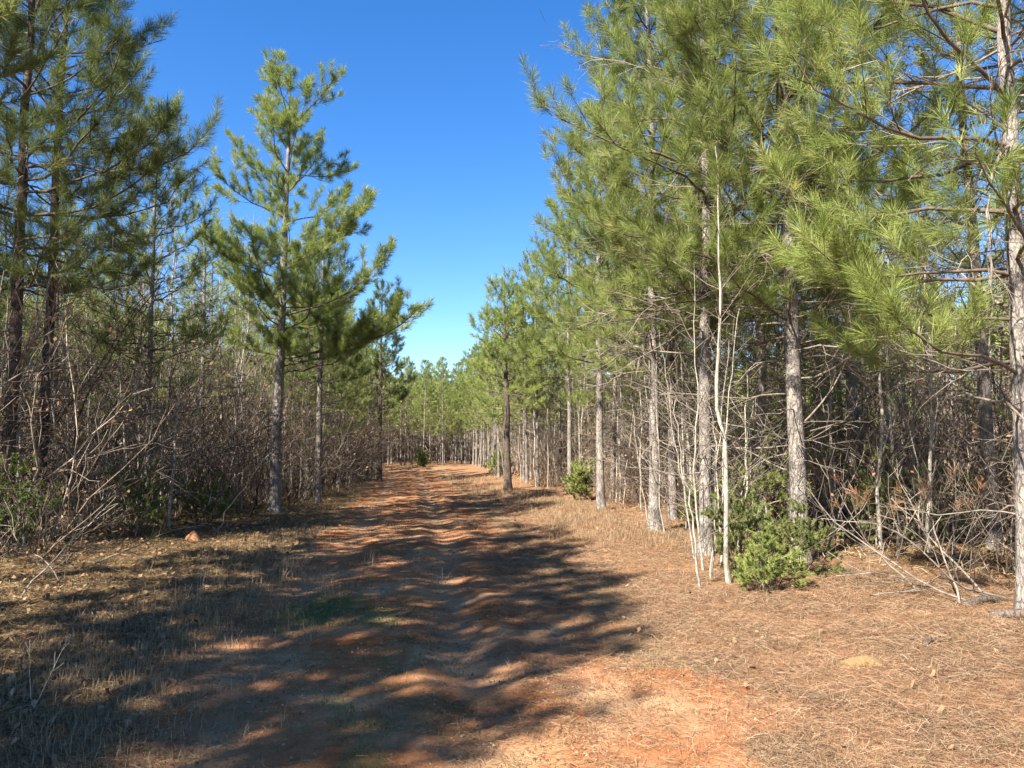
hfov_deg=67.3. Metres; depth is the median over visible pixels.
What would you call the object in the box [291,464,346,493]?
bare shrub
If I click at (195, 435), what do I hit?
bare shrub
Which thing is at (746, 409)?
sapling
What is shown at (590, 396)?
pine tree
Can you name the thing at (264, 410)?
bare sapling
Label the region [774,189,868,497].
pine tree
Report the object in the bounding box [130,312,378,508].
bare shrub
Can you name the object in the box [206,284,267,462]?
pine tree
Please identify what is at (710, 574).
sapling
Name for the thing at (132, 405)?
bare sapling
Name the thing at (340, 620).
green grass
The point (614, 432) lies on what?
bare shrub
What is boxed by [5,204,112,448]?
pine tree
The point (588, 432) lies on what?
pine tree
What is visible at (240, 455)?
bare shrub
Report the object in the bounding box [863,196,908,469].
bare sapling
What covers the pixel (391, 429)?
pine tree
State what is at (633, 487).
bare shrub
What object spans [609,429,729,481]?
bare shrub
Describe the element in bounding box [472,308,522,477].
pine tree
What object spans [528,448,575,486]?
bare shrub
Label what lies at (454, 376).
pine tree
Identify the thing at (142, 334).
bare sapling
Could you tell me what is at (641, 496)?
bare shrub
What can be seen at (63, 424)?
young pine
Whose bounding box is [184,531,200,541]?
rock
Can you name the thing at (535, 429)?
bare sapling
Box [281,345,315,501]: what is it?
sapling
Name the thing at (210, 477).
bare shrub
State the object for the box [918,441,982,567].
fallen branch
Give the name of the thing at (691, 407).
bare sapling
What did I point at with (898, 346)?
pine tree
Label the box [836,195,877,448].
sapling
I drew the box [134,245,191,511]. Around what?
bare sapling
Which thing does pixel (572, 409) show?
pine tree
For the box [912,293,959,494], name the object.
bare sapling
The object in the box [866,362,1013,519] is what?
bare shrub
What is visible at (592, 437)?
bare shrub
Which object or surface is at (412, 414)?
pine tree
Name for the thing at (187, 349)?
pine tree
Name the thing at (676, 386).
pine tree
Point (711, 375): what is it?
pine tree
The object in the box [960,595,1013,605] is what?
fallen log
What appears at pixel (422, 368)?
pine tree
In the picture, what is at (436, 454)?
pine tree
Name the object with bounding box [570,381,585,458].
bare sapling
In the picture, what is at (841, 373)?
pine tree
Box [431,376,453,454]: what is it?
pine tree
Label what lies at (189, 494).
bare shrub
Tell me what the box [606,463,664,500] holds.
bare shrub
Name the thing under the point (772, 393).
young pine
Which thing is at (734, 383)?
pine tree
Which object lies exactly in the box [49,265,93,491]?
bare sapling
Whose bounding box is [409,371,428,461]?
pine tree
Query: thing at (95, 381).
bare shrub
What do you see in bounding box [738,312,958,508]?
bare shrub
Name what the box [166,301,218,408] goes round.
pine tree
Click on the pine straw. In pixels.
(990, 738)
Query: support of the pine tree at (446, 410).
on the ground at (428, 488)
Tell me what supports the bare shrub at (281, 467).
on the ground at (428, 488)
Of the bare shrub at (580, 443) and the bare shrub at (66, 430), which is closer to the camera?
the bare shrub at (66, 430)
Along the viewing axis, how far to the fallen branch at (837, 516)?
11.23 m
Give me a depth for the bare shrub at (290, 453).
21.54 m
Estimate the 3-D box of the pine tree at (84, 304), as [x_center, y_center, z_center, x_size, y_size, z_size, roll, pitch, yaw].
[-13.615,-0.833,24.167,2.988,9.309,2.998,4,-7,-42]
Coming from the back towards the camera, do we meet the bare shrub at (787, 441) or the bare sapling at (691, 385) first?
the bare shrub at (787, 441)
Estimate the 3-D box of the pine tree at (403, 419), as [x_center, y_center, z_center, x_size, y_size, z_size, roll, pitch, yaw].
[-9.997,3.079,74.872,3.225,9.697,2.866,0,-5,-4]
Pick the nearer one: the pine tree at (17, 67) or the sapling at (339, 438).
the pine tree at (17, 67)
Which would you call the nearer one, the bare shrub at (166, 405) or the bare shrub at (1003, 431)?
the bare shrub at (1003, 431)
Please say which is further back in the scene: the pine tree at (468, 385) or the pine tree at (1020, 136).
the pine tree at (468, 385)
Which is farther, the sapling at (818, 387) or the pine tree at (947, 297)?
the pine tree at (947, 297)
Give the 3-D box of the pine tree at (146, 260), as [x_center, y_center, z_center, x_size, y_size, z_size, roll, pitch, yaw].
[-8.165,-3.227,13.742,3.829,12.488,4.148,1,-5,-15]
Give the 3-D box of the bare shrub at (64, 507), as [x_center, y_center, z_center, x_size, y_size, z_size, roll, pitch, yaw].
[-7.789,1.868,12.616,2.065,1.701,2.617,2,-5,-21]
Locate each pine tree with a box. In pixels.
[0,0,63,110]
[0,0,169,536]
[0,0,225,547]
[0,141,34,441]
[0,183,111,517]
[0,261,40,394]
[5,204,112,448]
[23,257,88,401]
[40,217,124,497]
[58,191,178,507]
[59,87,233,521]
[68,258,145,441]
[75,206,168,499]
[118,287,168,393]
[157,181,253,495]
[163,304,208,412]
[164,257,228,386]
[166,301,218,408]
[170,222,251,463]
[191,47,434,513]
[196,305,253,410]
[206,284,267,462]
[218,293,271,470]
[224,279,284,454]
[238,270,293,462]
[246,303,276,479]
[256,240,362,498]
[261,230,372,493]
[285,211,371,502]
[285,291,328,472]
[293,292,369,489]
[312,301,377,487]
[315,300,369,482]
[324,321,371,479]
[348,277,416,480]
[357,352,393,476]
[358,338,390,478]
[360,343,383,461]
[370,349,399,467]
[373,375,397,470]
[382,372,403,462]
[384,371,398,463]
[384,383,401,463]
[389,358,420,465]
[392,355,421,465]
[393,384,407,457]
[396,370,423,462]
[398,362,428,463]
[401,371,422,454]
[408,370,441,450]
[409,358,440,458]
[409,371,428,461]
[413,362,445,463]
[422,360,454,463]
[425,356,460,464]
[430,371,448,460]
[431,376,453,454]
[432,368,458,462]
[433,384,452,461]
[441,362,470,462]
[441,370,466,462]
[443,389,461,462]
[448,357,479,462]
[448,369,475,463]
[453,343,479,464]
[454,377,470,456]
[454,389,468,461]
[455,354,475,463]
[458,265,549,489]
[458,367,472,461]
[459,338,503,468]
[459,368,486,465]
[461,346,481,465]
[466,348,503,471]
[466,358,499,466]
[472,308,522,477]
[473,331,510,473]
[475,362,498,468]
[477,400,490,459]
[480,292,533,464]
[484,321,532,475]
[487,242,582,485]
[488,279,553,482]
[493,315,558,480]
[502,356,531,469]
[503,182,611,493]
[515,324,557,460]
[515,325,565,446]
[516,0,872,556]
[519,95,646,509]
[526,280,591,482]
[526,333,560,472]
[527,0,780,532]
[538,323,590,476]
[545,274,608,471]
[551,0,781,519]
[551,332,588,460]
[553,287,612,486]
[557,196,679,500]
[565,319,607,456]
[571,251,635,487]
[573,270,663,492]
[573,358,612,451]
[589,280,634,453]
[590,193,689,495]
[604,282,643,445]
[605,332,667,485]
[608,0,986,562]
[610,295,665,473]
[619,0,891,532]
[625,174,733,495]
[638,295,698,481]
[656,171,750,465]
[665,213,745,478]
[667,231,769,495]
[693,286,773,489]
[713,93,864,473]
[721,204,814,452]
[739,0,1023,608]
[751,121,867,465]
[765,0,986,531]
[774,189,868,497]
[776,168,905,512]
[784,308,845,434]
[813,195,910,497]
[821,307,876,412]
[838,0,1023,552]
[839,190,949,475]
[859,194,970,502]
[861,73,1007,509]
[862,0,1023,477]
[872,218,971,491]
[913,141,1011,498]
[987,23,1023,368]
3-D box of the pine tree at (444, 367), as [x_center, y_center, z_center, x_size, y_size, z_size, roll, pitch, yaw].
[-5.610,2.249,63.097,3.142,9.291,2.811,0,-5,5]
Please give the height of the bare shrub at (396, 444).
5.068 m
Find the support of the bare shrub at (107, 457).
on the ground at (428, 488)
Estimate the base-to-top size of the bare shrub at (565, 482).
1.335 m
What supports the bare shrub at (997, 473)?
on the ground at (428, 488)
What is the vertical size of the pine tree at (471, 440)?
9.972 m
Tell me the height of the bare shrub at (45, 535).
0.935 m
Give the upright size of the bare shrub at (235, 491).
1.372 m
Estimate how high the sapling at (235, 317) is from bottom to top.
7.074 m
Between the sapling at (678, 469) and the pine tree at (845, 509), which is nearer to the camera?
the sapling at (678, 469)
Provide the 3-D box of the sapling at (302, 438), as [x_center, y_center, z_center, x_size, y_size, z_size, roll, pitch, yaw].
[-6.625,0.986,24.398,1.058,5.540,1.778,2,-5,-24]
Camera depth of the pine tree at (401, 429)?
78.08 m
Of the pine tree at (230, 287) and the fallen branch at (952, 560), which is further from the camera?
the pine tree at (230, 287)
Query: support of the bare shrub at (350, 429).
on the ground at (428, 488)
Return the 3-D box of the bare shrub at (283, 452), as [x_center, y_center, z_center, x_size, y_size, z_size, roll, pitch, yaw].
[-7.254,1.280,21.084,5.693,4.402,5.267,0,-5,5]
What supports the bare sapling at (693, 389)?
on the ground at (428, 488)
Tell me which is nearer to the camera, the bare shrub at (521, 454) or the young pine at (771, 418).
the young pine at (771, 418)
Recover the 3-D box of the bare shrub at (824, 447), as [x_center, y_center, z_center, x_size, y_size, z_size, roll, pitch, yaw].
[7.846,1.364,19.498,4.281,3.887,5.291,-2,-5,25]
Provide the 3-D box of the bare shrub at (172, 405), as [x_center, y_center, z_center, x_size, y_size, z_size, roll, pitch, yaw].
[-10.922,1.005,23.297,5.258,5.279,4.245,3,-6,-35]
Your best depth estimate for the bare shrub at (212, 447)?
21.36 m
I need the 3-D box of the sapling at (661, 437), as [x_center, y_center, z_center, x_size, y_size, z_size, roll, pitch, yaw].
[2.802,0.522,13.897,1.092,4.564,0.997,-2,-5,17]
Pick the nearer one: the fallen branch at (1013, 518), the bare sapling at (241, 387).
the fallen branch at (1013, 518)
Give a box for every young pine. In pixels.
[0,291,42,474]
[0,307,17,437]
[60,365,98,500]
[72,315,144,510]
[165,322,237,473]
[183,364,229,466]
[270,365,326,488]
[556,366,606,460]
[606,380,644,458]
[660,344,712,476]
[722,219,845,518]
[748,306,817,489]
[753,360,783,500]
[804,261,904,519]
[991,295,1013,461]
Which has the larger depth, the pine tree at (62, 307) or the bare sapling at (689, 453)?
the pine tree at (62, 307)
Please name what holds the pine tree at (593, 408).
on the ground at (428, 488)
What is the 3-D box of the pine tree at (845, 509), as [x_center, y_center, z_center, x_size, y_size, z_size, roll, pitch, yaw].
[7.903,-1.385,18.178,2.992,9.386,2.944,-3,-6,29]
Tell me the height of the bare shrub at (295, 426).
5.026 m
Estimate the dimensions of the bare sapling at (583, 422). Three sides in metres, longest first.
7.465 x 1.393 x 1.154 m
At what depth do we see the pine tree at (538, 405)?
41.90 m
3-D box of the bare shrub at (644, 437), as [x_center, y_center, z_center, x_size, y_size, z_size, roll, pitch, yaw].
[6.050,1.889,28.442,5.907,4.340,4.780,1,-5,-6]
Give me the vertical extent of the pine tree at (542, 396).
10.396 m
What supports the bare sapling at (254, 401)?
on the ground at (428, 488)
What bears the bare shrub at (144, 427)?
on the ground at (428, 488)
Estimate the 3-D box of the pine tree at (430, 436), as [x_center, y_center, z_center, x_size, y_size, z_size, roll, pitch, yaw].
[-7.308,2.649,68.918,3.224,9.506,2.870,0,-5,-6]
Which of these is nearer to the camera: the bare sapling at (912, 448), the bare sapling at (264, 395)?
the bare sapling at (912, 448)
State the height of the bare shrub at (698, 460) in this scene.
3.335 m
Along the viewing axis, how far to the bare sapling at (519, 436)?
35.03 m
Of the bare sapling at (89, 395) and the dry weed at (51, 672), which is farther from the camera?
the bare sapling at (89, 395)
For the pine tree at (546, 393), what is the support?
on the ground at (428, 488)
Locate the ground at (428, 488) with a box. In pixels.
[0,450,1023,767]
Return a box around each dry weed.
[25,634,69,701]
[42,556,68,599]
[197,552,202,596]
[202,547,212,588]
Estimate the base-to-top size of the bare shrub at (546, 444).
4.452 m
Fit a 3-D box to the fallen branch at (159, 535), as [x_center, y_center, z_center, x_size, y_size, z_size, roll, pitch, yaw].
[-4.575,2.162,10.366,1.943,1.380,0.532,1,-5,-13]
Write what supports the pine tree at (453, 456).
on the ground at (428, 488)
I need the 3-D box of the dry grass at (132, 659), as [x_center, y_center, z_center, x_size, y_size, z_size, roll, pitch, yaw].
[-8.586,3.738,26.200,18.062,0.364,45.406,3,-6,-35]
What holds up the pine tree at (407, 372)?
on the ground at (428, 488)
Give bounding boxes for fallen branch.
[0,498,60,583]
[21,488,135,595]
[95,495,245,567]
[809,494,823,558]
[813,466,1018,597]
[818,428,881,553]
[830,470,914,588]
[868,557,1013,596]
[877,491,979,556]
[886,439,989,594]
[898,443,1007,604]
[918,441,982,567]
[1008,460,1014,570]
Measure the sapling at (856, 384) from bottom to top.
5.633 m
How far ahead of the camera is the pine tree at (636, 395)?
32.44 m
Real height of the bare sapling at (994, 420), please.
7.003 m
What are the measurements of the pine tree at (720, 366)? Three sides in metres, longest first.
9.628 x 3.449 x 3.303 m
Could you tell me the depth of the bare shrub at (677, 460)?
21.02 m
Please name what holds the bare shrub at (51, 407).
on the ground at (428, 488)
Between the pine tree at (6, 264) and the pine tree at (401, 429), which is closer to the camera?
the pine tree at (6, 264)
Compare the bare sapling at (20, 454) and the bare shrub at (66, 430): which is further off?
the bare shrub at (66, 430)
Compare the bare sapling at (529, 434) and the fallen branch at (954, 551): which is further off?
the bare sapling at (529, 434)
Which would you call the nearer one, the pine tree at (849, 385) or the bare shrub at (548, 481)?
the pine tree at (849, 385)
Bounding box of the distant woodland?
[0,277,1013,480]
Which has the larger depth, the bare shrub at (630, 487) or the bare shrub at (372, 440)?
the bare shrub at (372, 440)
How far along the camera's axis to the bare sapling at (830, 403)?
13.86 m
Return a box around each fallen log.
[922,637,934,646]
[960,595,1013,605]
[988,609,1023,618]
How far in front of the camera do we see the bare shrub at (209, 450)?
18.39 m
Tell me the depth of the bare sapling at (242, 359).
20.00 m
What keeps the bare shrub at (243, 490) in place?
on the ground at (428, 488)
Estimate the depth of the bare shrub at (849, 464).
13.72 m
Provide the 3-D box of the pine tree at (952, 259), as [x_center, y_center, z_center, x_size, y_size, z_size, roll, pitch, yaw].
[9.693,-2.135,18.065,3.434,10.913,3.865,3,-6,-41]
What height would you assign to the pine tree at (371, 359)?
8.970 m
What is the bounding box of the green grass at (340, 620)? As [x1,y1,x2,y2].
[2,524,1009,767]
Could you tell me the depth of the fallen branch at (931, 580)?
7.72 m
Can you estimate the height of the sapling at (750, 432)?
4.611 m
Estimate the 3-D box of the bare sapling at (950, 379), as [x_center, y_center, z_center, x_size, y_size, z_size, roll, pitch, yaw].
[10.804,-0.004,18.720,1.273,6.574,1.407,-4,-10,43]
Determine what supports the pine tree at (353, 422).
on the ground at (428, 488)
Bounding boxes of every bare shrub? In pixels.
[0,137,141,513]
[0,220,305,561]
[0,224,163,518]
[0,237,233,538]
[0,241,273,535]
[0,246,91,451]
[0,259,276,523]
[0,282,229,519]
[0,284,168,529]
[0,315,138,480]
[0,329,76,382]
[0,356,214,483]
[0,357,197,516]
[0,369,76,445]
[0,446,148,559]
[0,450,100,540]
[0,452,104,540]
[0,494,84,554]
[0,519,31,556]
[1,287,62,415]
[1,305,341,530]
[2,344,93,481]
[2,361,124,494]
[3,267,101,483]
[3,278,240,529]
[20,478,132,547]
[22,448,89,521]
[26,321,105,502]
[27,279,334,519]
[27,297,227,503]
[28,303,213,502]
[29,321,260,492]
[34,294,249,506]
[48,479,109,523]
[50,340,282,506]
[51,310,306,507]
[52,345,255,498]
[54,324,304,509]
[56,333,224,499]
[60,325,173,497]
[62,355,231,500]
[74,330,252,480]
[76,247,301,514]
[81,351,256,513]
[93,354,302,515]
[117,354,347,505]
[121,464,225,518]
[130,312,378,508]
[140,324,307,502]
[153,392,271,494]
[154,323,303,500]
[158,358,386,500]
[159,454,272,513]
[165,358,295,496]
[165,449,240,503]
[166,363,392,496]
[174,476,221,508]
[175,374,266,500]
[175,448,290,506]
[178,361,408,506]
[180,361,360,492]
[182,469,270,510]
[204,380,346,495]
[204,458,267,507]
[214,401,326,495]
[215,392,337,491]
[220,440,312,494]
[229,455,295,500]
[239,407,368,492]
[239,473,288,502]
[243,395,351,498]
[246,366,390,494]
[246,381,369,489]
[249,389,386,478]
[251,380,403,486]
[254,457,325,497]
[269,372,401,479]
[269,408,363,488]
[282,376,415,483]
[282,396,380,465]
[289,381,387,485]
[289,388,407,488]
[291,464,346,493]
[303,457,356,488]
[305,432,385,487]
[310,469,345,490]
[312,420,397,479]
[313,415,379,482]
[322,406,401,480]
[328,407,396,486]
[330,399,418,479]
[331,411,391,475]
[333,416,393,479]
[336,416,405,479]
[351,391,405,455]
[351,409,424,475]
[351,410,437,476]
[352,394,404,475]
[495,411,552,478]
[495,416,591,477]
[496,419,556,478]
[496,419,573,482]
[510,408,585,482]
[510,410,593,476]
[510,417,574,472]
[515,422,545,476]
[522,415,611,480]
[522,447,566,487]
[522,454,573,484]
[528,431,584,479]
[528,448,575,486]
[528,469,563,490]
[531,415,638,488]
[541,406,618,477]
[541,421,566,476]
[547,405,636,484]
[548,403,630,477]
[552,404,637,484]
[553,459,594,490]
[557,421,635,483]
[564,392,634,482]
[571,341,771,503]
[572,414,662,495]
[579,401,666,487]
[579,454,636,501]
[581,377,740,498]
[582,352,773,496]
[583,466,645,501]
[585,407,766,512]
[588,465,639,503]
[590,450,666,503]
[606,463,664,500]
[608,384,697,476]
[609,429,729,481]
[615,404,682,493]
[615,462,645,501]
[615,469,667,501]
[616,380,714,507]
[622,446,697,512]
[625,381,752,495]
[628,404,733,488]
[628,450,682,495]
[628,477,686,507]
[630,477,661,511]
[643,359,837,516]
[664,385,837,501]
[664,408,816,509]
[668,354,876,522]
[682,384,927,527]
[685,430,852,532]
[712,442,954,555]
[713,382,877,508]
[713,451,842,524]
[718,432,828,516]
[729,383,917,504]
[731,399,908,510]
[733,353,924,509]
[736,320,998,543]
[736,325,969,523]
[736,337,1013,541]
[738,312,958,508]
[741,337,971,526]
[742,399,845,512]
[748,477,828,518]
[749,478,844,523]
[753,371,940,532]
[767,469,845,527]
[774,359,1013,534]
[778,335,1009,520]
[806,300,1013,532]
[811,283,1014,532]
[814,401,948,493]
[817,375,975,510]
[834,332,1012,535]
[857,347,980,496]
[861,424,1014,573]
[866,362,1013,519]
[867,350,1013,492]
[868,371,1012,506]
[870,275,1013,529]
[871,394,976,513]
[876,460,1014,575]
[878,381,1007,498]
[882,396,977,513]
[895,418,1012,499]
[905,307,1014,552]
[939,410,1012,496]
[944,321,1014,556]
[946,348,1013,485]
[950,390,1012,526]
[971,343,1009,404]
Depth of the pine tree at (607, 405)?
34.20 m
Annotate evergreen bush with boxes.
[0,452,68,557]
[96,457,169,539]
[165,472,240,525]
[414,447,430,466]
[482,444,514,475]
[560,457,595,500]
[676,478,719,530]
[699,479,793,578]
[712,415,815,550]
[731,523,815,592]
[759,496,851,577]
[831,442,921,544]
[890,456,984,544]
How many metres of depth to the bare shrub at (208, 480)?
19.28 m
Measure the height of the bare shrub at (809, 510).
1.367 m
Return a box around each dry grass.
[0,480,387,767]
[442,473,784,560]
[491,522,1023,767]
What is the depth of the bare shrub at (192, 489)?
18.58 m
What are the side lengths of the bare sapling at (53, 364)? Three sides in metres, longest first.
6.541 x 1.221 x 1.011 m
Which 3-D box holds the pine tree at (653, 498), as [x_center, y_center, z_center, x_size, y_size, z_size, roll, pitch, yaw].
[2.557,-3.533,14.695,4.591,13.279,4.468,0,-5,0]
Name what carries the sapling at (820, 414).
on the ground at (428, 488)
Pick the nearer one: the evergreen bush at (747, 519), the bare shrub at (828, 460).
the evergreen bush at (747, 519)
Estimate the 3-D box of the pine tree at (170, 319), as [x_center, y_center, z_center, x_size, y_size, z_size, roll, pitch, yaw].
[-7.680,-1.623,16.413,3.516,9.550,3.824,2,-4,-27]
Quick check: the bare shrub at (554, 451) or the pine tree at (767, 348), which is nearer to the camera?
the pine tree at (767, 348)
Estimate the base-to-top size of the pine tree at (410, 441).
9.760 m
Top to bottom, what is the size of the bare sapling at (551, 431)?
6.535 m
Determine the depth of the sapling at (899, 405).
14.11 m
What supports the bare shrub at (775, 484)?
on the ground at (428, 488)
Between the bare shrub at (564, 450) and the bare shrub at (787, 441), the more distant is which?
the bare shrub at (564, 450)
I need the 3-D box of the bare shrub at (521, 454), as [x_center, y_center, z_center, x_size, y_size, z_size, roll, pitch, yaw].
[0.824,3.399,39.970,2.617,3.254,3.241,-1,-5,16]
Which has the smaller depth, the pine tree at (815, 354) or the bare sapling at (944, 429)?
the bare sapling at (944, 429)
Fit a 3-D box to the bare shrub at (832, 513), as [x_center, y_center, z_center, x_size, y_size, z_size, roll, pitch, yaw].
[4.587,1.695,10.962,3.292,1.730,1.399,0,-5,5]
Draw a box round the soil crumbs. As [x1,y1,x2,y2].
[2,506,952,767]
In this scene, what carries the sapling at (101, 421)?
on the ground at (428, 488)
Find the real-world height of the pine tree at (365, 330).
12.421 m
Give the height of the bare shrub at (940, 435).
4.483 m
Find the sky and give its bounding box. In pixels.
[0,0,1023,448]
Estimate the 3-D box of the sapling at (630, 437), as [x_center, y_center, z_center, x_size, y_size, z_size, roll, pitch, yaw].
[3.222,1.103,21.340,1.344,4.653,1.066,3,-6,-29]
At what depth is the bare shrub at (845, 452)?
14.33 m
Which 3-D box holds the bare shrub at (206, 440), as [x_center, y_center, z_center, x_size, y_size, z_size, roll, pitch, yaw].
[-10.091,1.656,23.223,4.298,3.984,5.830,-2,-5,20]
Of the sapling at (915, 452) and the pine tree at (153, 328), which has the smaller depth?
the sapling at (915, 452)
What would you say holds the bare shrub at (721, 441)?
on the ground at (428, 488)
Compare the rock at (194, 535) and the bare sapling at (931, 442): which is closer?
the bare sapling at (931, 442)
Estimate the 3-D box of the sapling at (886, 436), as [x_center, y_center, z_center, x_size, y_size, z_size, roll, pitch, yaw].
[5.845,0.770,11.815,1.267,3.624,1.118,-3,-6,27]
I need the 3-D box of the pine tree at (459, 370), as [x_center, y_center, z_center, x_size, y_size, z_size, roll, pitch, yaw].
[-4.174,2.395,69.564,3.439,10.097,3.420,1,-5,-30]
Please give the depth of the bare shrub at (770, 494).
15.00 m
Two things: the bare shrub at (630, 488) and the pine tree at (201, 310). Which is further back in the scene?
the pine tree at (201, 310)
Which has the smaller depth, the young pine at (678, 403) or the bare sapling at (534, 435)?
the young pine at (678, 403)
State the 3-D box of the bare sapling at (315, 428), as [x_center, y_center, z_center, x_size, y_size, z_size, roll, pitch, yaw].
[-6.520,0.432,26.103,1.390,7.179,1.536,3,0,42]
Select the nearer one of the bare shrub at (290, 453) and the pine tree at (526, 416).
the bare shrub at (290, 453)
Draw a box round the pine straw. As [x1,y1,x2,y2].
[437,493,1023,767]
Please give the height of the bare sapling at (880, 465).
7.042 m
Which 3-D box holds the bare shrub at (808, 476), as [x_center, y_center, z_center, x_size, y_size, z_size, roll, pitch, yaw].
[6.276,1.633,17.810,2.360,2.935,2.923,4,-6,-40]
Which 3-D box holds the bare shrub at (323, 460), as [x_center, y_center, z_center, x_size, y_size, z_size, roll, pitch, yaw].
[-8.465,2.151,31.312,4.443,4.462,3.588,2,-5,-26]
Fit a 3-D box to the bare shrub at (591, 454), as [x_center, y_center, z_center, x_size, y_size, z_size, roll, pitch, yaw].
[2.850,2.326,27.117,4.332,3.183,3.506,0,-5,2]
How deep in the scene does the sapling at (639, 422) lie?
18.74 m
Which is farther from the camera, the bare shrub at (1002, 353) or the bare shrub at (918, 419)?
the bare shrub at (918, 419)
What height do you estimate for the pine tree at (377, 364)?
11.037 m
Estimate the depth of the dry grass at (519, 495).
16.96 m
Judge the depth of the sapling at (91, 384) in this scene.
14.74 m
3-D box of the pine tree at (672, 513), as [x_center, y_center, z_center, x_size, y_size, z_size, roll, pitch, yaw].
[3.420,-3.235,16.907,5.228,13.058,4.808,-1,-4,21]
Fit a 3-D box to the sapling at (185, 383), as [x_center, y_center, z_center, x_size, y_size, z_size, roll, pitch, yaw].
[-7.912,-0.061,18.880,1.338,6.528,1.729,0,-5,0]
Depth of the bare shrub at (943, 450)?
16.79 m
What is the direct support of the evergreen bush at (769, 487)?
on the ground at (428, 488)
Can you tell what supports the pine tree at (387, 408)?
on the ground at (428, 488)
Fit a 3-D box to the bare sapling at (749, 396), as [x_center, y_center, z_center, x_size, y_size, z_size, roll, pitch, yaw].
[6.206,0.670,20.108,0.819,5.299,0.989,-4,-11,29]
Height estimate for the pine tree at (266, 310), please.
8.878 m
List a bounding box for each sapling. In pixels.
[0,139,46,533]
[0,177,29,443]
[0,204,53,519]
[0,205,59,460]
[2,167,96,465]
[18,203,77,465]
[21,237,81,537]
[23,290,37,479]
[31,242,113,533]
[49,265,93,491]
[49,296,81,515]
[52,269,114,519]
[59,258,127,527]
[70,299,135,527]
[73,268,150,522]
[94,179,189,529]
[98,203,203,513]
[98,251,144,521]
[121,231,169,503]
[122,197,193,468]
[122,269,183,509]
[123,229,176,520]
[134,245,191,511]
[144,160,207,510]
[154,283,180,490]
[156,334,205,526]
[162,255,185,494]
[169,292,197,489]
[170,292,223,484]
[173,455,267,534]
[174,252,205,504]
[186,253,213,479]
[200,258,243,503]
[204,212,263,508]
[215,237,253,501]
[215,260,255,503]
[218,297,261,505]
[218,306,258,510]
[222,267,264,487]
[234,293,261,422]
[236,299,287,495]
[244,328,269,489]
[245,316,274,495]
[250,308,290,497]
[262,271,306,486]
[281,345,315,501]
[288,330,342,482]
[291,335,322,499]
[298,336,315,485]
[314,371,338,463]
[329,360,360,491]
[341,359,365,488]
[480,373,499,469]
[484,375,503,471]
[484,411,495,474]
[501,367,513,473]
[510,349,529,481]
[510,400,519,474]
[516,418,533,472]
[521,307,556,485]
[522,412,544,457]
[523,331,549,478]
[528,394,541,482]
[532,330,563,487]
[538,368,548,454]
[540,388,561,475]
[541,363,561,483]
[546,364,559,475]
[564,368,587,462]
[565,324,587,460]
[570,352,593,455]
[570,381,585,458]
[604,361,643,499]
[605,368,633,502]
[609,341,645,504]
[610,332,678,522]
[620,332,722,559]
[621,290,664,511]
[635,293,692,533]
[635,317,664,452]
[637,400,740,587]
[639,210,696,529]
[641,256,761,570]
[653,381,742,567]
[660,314,694,447]
[661,289,711,506]
[661,353,680,470]
[665,214,715,499]
[666,158,722,456]
[671,143,758,583]
[676,311,721,489]
[677,319,719,448]
[683,197,767,493]
[683,342,776,579]
[690,209,755,517]
[692,269,777,513]
[693,302,778,572]
[712,398,790,567]
[713,334,788,548]
[717,247,783,523]
[720,132,805,479]
[728,323,788,511]
[734,329,755,476]
[737,245,770,468]
[767,300,831,515]
[780,332,865,545]
[799,282,859,524]
[802,171,852,526]
[806,300,908,518]
[812,241,895,458]
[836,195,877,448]
[842,79,940,550]
[852,336,932,546]
[854,84,939,544]
[860,314,935,529]
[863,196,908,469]
[871,121,956,537]
[883,383,952,551]
[890,133,973,552]
[897,251,973,535]
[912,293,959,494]
[915,261,971,499]
[922,258,971,511]
[923,299,996,532]
[951,210,1022,469]
[964,233,1012,471]
[974,327,1012,464]
[991,259,1012,529]
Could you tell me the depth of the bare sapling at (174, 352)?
22.00 m
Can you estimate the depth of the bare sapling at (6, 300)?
12.59 m
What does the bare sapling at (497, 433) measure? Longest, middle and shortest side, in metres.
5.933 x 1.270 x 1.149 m
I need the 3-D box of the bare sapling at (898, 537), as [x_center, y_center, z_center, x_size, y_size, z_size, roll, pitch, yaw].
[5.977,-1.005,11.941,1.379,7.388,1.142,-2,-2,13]
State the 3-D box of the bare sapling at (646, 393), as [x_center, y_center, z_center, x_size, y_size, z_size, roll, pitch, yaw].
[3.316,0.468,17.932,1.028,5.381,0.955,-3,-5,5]
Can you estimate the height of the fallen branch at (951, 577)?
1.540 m
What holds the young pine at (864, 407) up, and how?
on the ground at (428, 488)
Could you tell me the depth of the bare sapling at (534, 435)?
30.57 m
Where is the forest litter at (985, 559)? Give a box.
[0,469,1014,587]
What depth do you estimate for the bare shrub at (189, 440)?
16.16 m
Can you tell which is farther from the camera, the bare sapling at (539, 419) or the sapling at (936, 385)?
the bare sapling at (539, 419)
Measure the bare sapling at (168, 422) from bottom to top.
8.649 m
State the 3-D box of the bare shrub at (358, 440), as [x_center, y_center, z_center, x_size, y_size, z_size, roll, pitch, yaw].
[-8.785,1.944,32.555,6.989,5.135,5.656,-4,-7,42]
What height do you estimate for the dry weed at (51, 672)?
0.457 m
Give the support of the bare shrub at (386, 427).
on the ground at (428, 488)
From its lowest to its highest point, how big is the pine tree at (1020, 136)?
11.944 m

